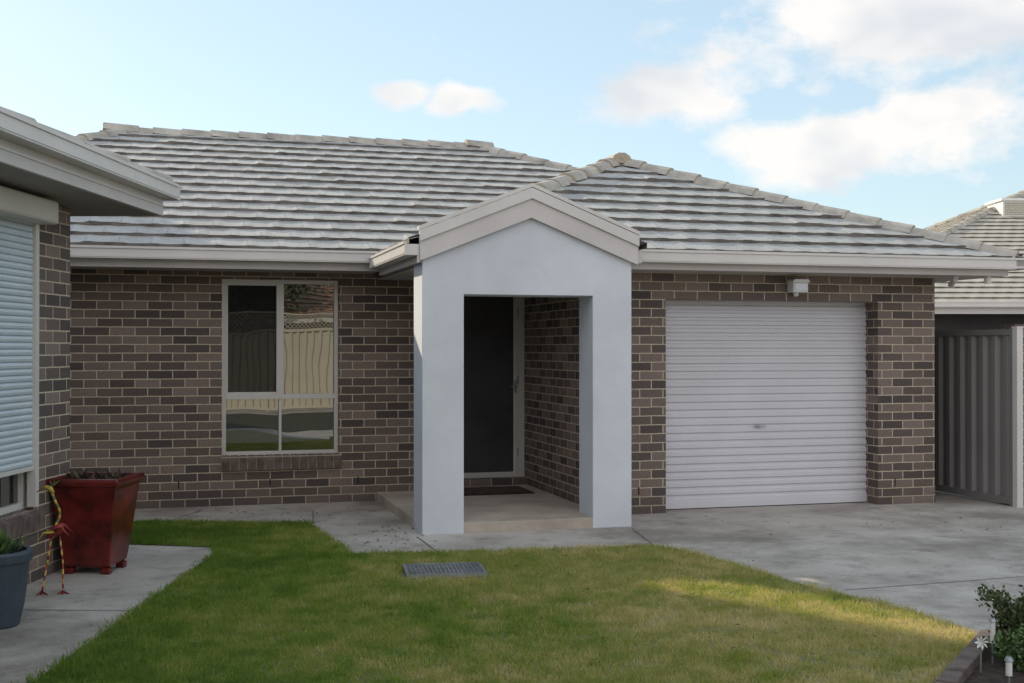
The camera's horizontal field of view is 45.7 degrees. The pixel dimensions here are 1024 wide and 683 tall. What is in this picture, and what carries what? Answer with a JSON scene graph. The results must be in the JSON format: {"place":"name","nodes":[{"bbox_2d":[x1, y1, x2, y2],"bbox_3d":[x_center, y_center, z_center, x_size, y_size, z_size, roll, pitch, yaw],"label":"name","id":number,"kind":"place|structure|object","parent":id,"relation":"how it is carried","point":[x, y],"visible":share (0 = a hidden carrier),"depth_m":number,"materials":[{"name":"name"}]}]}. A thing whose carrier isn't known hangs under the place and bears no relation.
{"place":"outdoors","nodes":[
{"label":"outdoors","id":0,"kind":"place"},
{"bbox_2d":[0,205,69,584],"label":"walls","id":1,"kind":"structure","parent":0,"point":[54,350],"depth_m":8.59,"materials":[{"name":"brown brick"}]},
{"bbox_2d":[0,472,25,514],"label":"window","id":2,"kind":"structure","parent":1,"relation":"attached to","point":[12,493],"depth_m":8.15,"materials":[{"name":"clear glass"}]},
{"bbox_2d":[0,216,38,506],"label":"roller shutter","id":3,"kind":"object","parent":1,"relation":"attached to","point":[19,346],"visible":0.97,"depth_m":8.06,"materials":[{"name":"paint"}]},
{"bbox_2d":[0,508,44,538],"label":"window sill","id":4,"kind":"structure","parent":1,"relation":"attached to","point":[28,523],"depth_m":8.05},
{"bbox_2d":[0,185,57,224],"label":"shutter box","id":5,"kind":"object","parent":1,"relation":"attached to","point":[23,206],"visible":1,"depth_m":7.82,"materials":[{"name":"paint"}]},
{"bbox_2d":[0,163,157,215],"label":"soffit","id":6,"kind":"structure","parent":1,"relation":"on","point":[77,202],"depth_m":8.17,"materials":[{"name":"grey paint"}]},
{"bbox_2d":[0,107,181,215],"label":"gutters and fascia","id":7,"kind":"object","parent":6,"relation":"on","point":[29,146],"visible":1,"depth_m":7.65,"materials":[{"name":"paint"}]},
{"bbox_3d":[-7.856,-2.259,7.186,9.900,2.097,5.012,0,0,2],"label":"roof slope back","id":8,"kind":"object","parent":7,"relation":"on","visible":0},
{"bbox_2d":[0,106,172,181],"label":"roof hip","id":9,"kind":"object","parent":8,"relation":"on","point":[128,160],"visible":0.29,"depth_m":9.09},
{"bbox_2d":[374,236,418,254],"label":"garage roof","id":10,"kind":"structure","parent":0,"point":[413,240],"depth_m":11.37,"materials":[{"name":"grey tile"}]},
{"bbox_2d":[10,517,977,682],"bbox_3d":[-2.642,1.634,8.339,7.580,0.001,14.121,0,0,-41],"label":"lawn","id":11,"kind":"structure","parent":0,"point":[361,679],"depth_m":6.69,"materials":[{"name":"green plant"}]},
{"bbox_2d":[402,562,487,578],"bbox_3d":[-0.480,1.621,8.592,0.560,0.032,0.440,0,0,-9],"label":"drain grate","id":12,"kind":"object","parent":11,"relation":"on","point":[452,570],"visible":0.94,"depth_m":8.56,"materials":[{"name":"metal"}]},
{"bbox_2d":[0,491,1023,682],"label":"driveway","id":13,"kind":"structure","parent":0,"point":[841,547],"depth_m":9.71,"materials":[{"name":"concrete"}]},
{"bbox_2d":[0,526,32,629],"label":"blue planter pot","id":14,"kind":"object","parent":13,"relation":"on","point":[16,558],"visible":1,"depth_m":6.89,"materials":[{"name":"ceramic"}]},
{"bbox_2d":[36,480,72,594],"bbox_3d":[-2.986,1.272,7.908,0.218,0.732,0.154,0,0,-10],"label":"garden bird ornament","id":15,"kind":"object","parent":13,"relation":"on","point":[56,529],"visible":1,"depth_m":7.90,"materials":[{"name":"red paint"}]},
{"bbox_2d":[46,468,144,574],"bbox_3d":[-2.985,1.279,8.713,0.522,0.726,0.522,0,0,4],"label":"red planter pot","id":16,"kind":"object","parent":13,"relation":"on","point":[97,508],"visible":0.97,"depth_m":8.52,"materials":[{"name":"ceramic"}]},
{"bbox_2d":[377,484,592,532],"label":"porch slab","id":17,"kind":"structure","parent":13,"relation":"on","point":[538,509],"depth_m":11.23,"materials":[{"name":"concrete"}]},
{"bbox_2d":[464,486,534,495],"bbox_3d":[-0.238,1.559,12.706,0.820,0.022,0.580,0,0,-16],"label":"door mat","id":18,"kind":"object","parent":17,"relation":"on","point":[472,491],"depth_m":12.61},
{"bbox_2d":[70,269,934,513],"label":"walls","id":19,"kind":"structure","parent":13,"relation":"on","point":[146,372],"depth_m":12.24,"materials":[{"name":"brown brick"}]},
{"bbox_2d":[222,279,337,455],"bbox_3d":[-2.386,0.266,12.506,1.179,1.806,0.064,0,0,-16],"label":"window frame","id":20,"kind":"object","parent":19,"relation":"attached to","point":[279,394],"visible":1,"depth_m":12.47,"materials":[{"name":"beige metal"}]},
{"bbox_2d":[228,285,275,391],"bbox_3d":[-2.661,-0.027,12.433,0.485,1.091,0.001,0,0,-16],"label":"fly screen","id":21,"kind":"object","parent":20,"relation":"attached to","point":[251,338],"visible":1,"depth_m":12.43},
{"bbox_2d":[226,284,333,451],"bbox_3d":[-2.393,0.266,12.531,1.099,1.720,0.011,0,0,-15],"label":"window glass","id":22,"kind":"object","parent":20,"relation":"in","point":[252,424],"visible":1,"depth_m":12.58,"materials":[{"name":"clear glass"}]},
{"bbox_2d":[221,453,341,470],"bbox_3d":[-2.353,1.232,12.431,1.214,0.155,0.119,0,0,-16],"label":"window sill","id":23,"kind":"structure","parent":19,"relation":"attached to","point":[263,462],"depth_m":12.39,"materials":[{"name":"brick"}]},
{"bbox_2d":[378,266,413,279],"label":"porch ceiling","id":24,"kind":"structure","parent":19,"relation":"attached to","point":[406,274],"depth_m":11.95,"materials":[{"name":"grey paint"}]},
{"bbox_2d":[464,296,523,477],"bbox_3d":[-0.423,0.477,13.390,1.148,2.057,0.135,0,0,-16],"label":"front door","id":25,"kind":"structure","parent":19,"relation":"attached to","point":[493,387],"depth_m":13.44,"materials":[{"name":"black metal"}]},
{"bbox_2d":[178,476,895,494],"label":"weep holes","id":26,"kind":"object","parent":19,"relation":"attached to","point":[358,482],"visible":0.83,"depth_m":12.38,"materials":[{"name":"black"}]},
{"bbox_2d":[70,244,1007,281],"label":"fascia and soffit","id":27,"kind":"structure","parent":19,"relation":"on","point":[941,275],"depth_m":11.80,"materials":[{"name":"paint"}]},
{"bbox_2d":[70,241,1023,270],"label":"gutters","id":28,"kind":"object","parent":27,"relation":"attached to","point":[398,252],"visible":0.65,"depth_m":11.60,"materials":[{"name":"paint"}]},
{"bbox_2d":[70,133,571,250],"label":"roof front","id":29,"kind":"structure","parent":28,"relation":"on","point":[249,193],"depth_m":14.09,"materials":[{"name":"grey tile"}]},
{"bbox_2d":[639,240,646,249],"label":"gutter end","id":30,"kind":"structure","parent":28,"relation":"on","point":[642,245],"depth_m":10.92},
{"bbox_2d":[417,183,639,264],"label":"barge boards","id":31,"kind":"object","parent":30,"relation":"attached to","point":[540,204],"visible":1,"depth_m":10.55,"materials":[{"name":"paint"}]},
{"bbox_2d":[552,164,1023,257],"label":"garage roof front","id":32,"kind":"structure","parent":28,"relation":"on","point":[659,211],"depth_m":12.46,"materials":[{"name":"grey tile"}]},
{"bbox_2d":[606,152,631,162],"bbox_3d":[1.247,-2.169,14.474,0.265,0.133,0.378,0,0,-16],"label":"garage apex cap","id":33,"kind":"object","parent":32,"relation":"on","point":[619,157],"visible":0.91,"depth_m":14.30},
{"bbox_3d":[2.423,-1.478,16.174,3.183,1.350,8.983,0,0,-16],"label":"garage","id":34,"kind":"object","parent":28,"relation":"on","visible":0},
{"bbox_2d":[483,158,619,205],"bbox_3d":[0.514,-1.731,13.200,0.271,0.969,3.025,0,0,29],"label":"garage hip","id":35,"kind":"object","parent":34,"relation":"attached to","point":[574,175],"visible":0.57,"depth_m":13.40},
{"bbox_2d":[620,159,1018,257],"bbox_3d":[3.172,-1.505,13.399,4.497,1.418,0.272,0,0,29],"label":"garage hip","id":36,"kind":"object","parent":34,"relation":"attached to","point":[846,214],"visible":0.88,"depth_m":13.18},
{"bbox_3d":[-3.344,-1.779,18.497,13.498,1.856,4.411,0,0,-16],"label":"back of the main roof","id":37,"kind":"object","parent":28,"relation":"on","visible":0},
{"bbox_2d":[125,127,478,148],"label":"ridge","id":38,"kind":"structure","parent":37,"relation":"on","point":[241,134],"depth_m":16.25,"materials":[{"name":"grey tile"}]},
{"bbox_2d":[103,122,138,131],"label":"ridge end","id":39,"kind":"structure","parent":38,"relation":"on","point":[106,126],"depth_m":15.64,"materials":[{"name":"grey tile"}]},
{"bbox_2d":[464,139,493,146],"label":"ridge end","id":40,"kind":"structure","parent":38,"relation":"on","point":[475,143],"depth_m":16.93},
{"bbox_3d":[1.684,-1.780,17.560,4.403,1.848,8.699,0,0,-16],"label":"main roof","id":41,"kind":"object","parent":37,"relation":"attached to","visible":0},
{"bbox_2d":[479,145,577,170],"bbox_3d":[2.262,-1.813,15.487,6.294,1.927,0.275,0,0,29],"label":"hip","id":42,"kind":"object","parent":41,"relation":"attached to","point":[522,156],"visible":0.17,"depth_m":16.56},
{"bbox_2d":[948,276,990,287],"bbox_3d":[4.655,-0.621,12.336,0.399,0.148,0.175,0,0,2],"label":"overflow pipe","id":43,"kind":"object","parent":27,"relation":"attached to","point":[954,280],"visible":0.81,"depth_m":12.28,"materials":[{"name":"paint"}]},
{"bbox_3d":[-7.127,-1.793,15.100,4.412,1.848,8.698,0,0,-16],"label":"main roof","id":44,"kind":"object","parent":27,"relation":"on","visible":0},
{"bbox_2d":[76,128,128,140],"bbox_3d":[-6.543,-1.822,13.030,0.276,1.935,6.292,0,0,29],"label":"hip","id":45,"kind":"object","parent":44,"relation":"attached to","point":[100,133],"visible":0.35,"depth_m":15.31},
{"bbox_2d":[666,300,866,509],"bbox_3d":[2.547,0.611,12.249,2.384,2.106,0.048,0,0,-16],"label":"roller door","id":46,"kind":"structure","parent":19,"relation":"attached to","point":[765,403],"depth_m":12.26,"materials":[{"name":"metal"}]},
{"bbox_2d":[786,279,809,296],"bbox_3d":[2.824,-0.529,12.014,0.188,0.166,0.179,0,0,-16],"label":"wall light","id":47,"kind":"object","parent":19,"relation":"attached to","point":[796,287],"visible":1,"depth_m":11.95,"materials":[{"name":"white plastic"}]},
{"bbox_2d":[414,218,630,534],"bbox_3d":[0.101,0.262,10.783,1.905,2.789,0.380,0,0,-16],"label":"portal","id":48,"kind":"object","parent":13,"relation":"on","point":[529,257],"visible":0.81,"depth_m":10.61,"materials":[{"name":"paint"}]},
{"bbox_2d":[402,234,418,243],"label":"portal roof","id":49,"kind":"structure","parent":48,"relation":"on","point":[408,238],"depth_m":10.38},
{"bbox_2d":[23,509,1022,610],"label":"pavement joints","id":50,"kind":"object","parent":13,"relation":"on","point":[638,533],"visible":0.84,"depth_m":8.42,"materials":[{"name":"grey concrete"}]},
{"bbox_2d":[143,510,1000,659],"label":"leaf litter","id":51,"kind":"object","parent":13,"relation":"on","point":[516,565],"visible":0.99,"depth_m":9.95,"materials":[{"name":"brown plant"}]},
{"bbox_2d":[935,627,1014,682],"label":"brick edging","id":52,"kind":"object","parent":13,"relation":"on","point":[962,665],"visible":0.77,"depth_m":5.95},
{"bbox_2d":[935,326,1023,507],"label":"metal fence","id":53,"kind":"object","parent":13,"relation":"on","point":[978,414],"visible":0.2,"depth_m":12.71,"materials":[{"name":"grey metal"}]},
{"bbox_2d":[964,645,1023,682],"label":"garden bed","id":54,"kind":"object","parent":13,"relation":"on","point":[995,672],"visible":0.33,"depth_m":5.91,"materials":[{"name":"soil"}]},
{"bbox_2d":[975,636,989,672],"bbox_3d":[2.290,1.523,5.925,0.077,0.188,0.025,0,0,0],"label":"pinwheel stake","id":55,"kind":"object","parent":54,"relation":"on","point":[980,644],"visible":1,"depth_m":5.92,"materials":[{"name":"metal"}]},
{"bbox_2d":[989,618,996,662],"bbox_3d":[2.420,1.507,6.112,0.040,0.222,0.040,0,0,0],"label":"solar garden light","id":56,"kind":"object","parent":54,"relation":"on","point":[992,626],"visible":0.88,"depth_m":6.10,"materials":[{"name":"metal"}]},
{"bbox_2d":[975,584,1023,653],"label":"garden shrub","id":57,"kind":"object","parent":54,"relation":"on","point":[1004,616],"visible":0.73,"depth_m":6.29,"materials":[{"name":"green plant"}]},
{"bbox_2d":[984,623,1023,671],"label":"garden shrub","id":58,"kind":"object","parent":54,"relation":"on","point":[1015,652],"visible":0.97,"depth_m":5.97,"materials":[{"name":"green plant"}]},
{"bbox_2d":[1004,657,1013,682],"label":"solar garden light","id":59,"kind":"object","parent":54,"relation":"on","point":[1009,660],"visible":1,"depth_m":5.68,"materials":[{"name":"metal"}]},
{"bbox_2d":[1008,599,1023,622],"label":"garden shrub","id":60,"kind":"object","parent":54,"relation":"on","point":[1015,605],"visible":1,"depth_m":6.21,"materials":[{"name":"green plant"}]},
{"bbox_2d":[998,324,1023,504],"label":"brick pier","id":61,"kind":"structure","parent":13,"relation":"on","point":[1005,326],"depth_m":12.32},
{"bbox_2d":[0,0,1023,228],"label":"sky","id":62,"kind":"structure","parent":0,"point":[911,112],"materials":[{"name":"blue"}]},
{"bbox_2d":[935,314,1023,330],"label":"walls","id":63,"kind":"structure","parent":0,"point":[943,322],"depth_m":25.60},
{"bbox_2d":[926,207,986,231],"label":"roof slope","id":64,"kind":"structure","parent":63,"relation":"on","point":[941,227],"depth_m":33.30,"materials":[{"name":"beige tile"}]},
{"bbox_2d":[924,190,1023,228],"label":"roof hip","id":65,"kind":"object","parent":64,"relation":"on","point":[955,217],"visible":0.19,"depth_m":34.65,"materials":[{"name":"grey tile"}]},
{"bbox_2d":[941,191,1023,233],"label":"roof hip","id":66,"kind":"object","parent":64,"relation":"on","point":[966,222],"visible":0.23,"depth_m":30.54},
{"bbox_2d":[985,198,1023,215],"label":"evaporative cooler","id":67,"kind":"object","parent":64,"relation":"on","point":[1009,206],"visible":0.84,"depth_m":30.92,"materials":[{"name":"white plastic"}]},
{"bbox_2d":[935,302,1023,313],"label":"gutter","id":68,"kind":"object","parent":63,"relation":"attached to","point":[979,307],"depth_m":25.00,"materials":[{"name":"paint"}]},
{"bbox_2d":[935,197,1023,301],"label":"roof slope front","id":69,"kind":"structure","parent":68,"relation":"on","point":[996,228],"depth_m":26.50,"materials":[{"name":"beige tile"}]}
]}

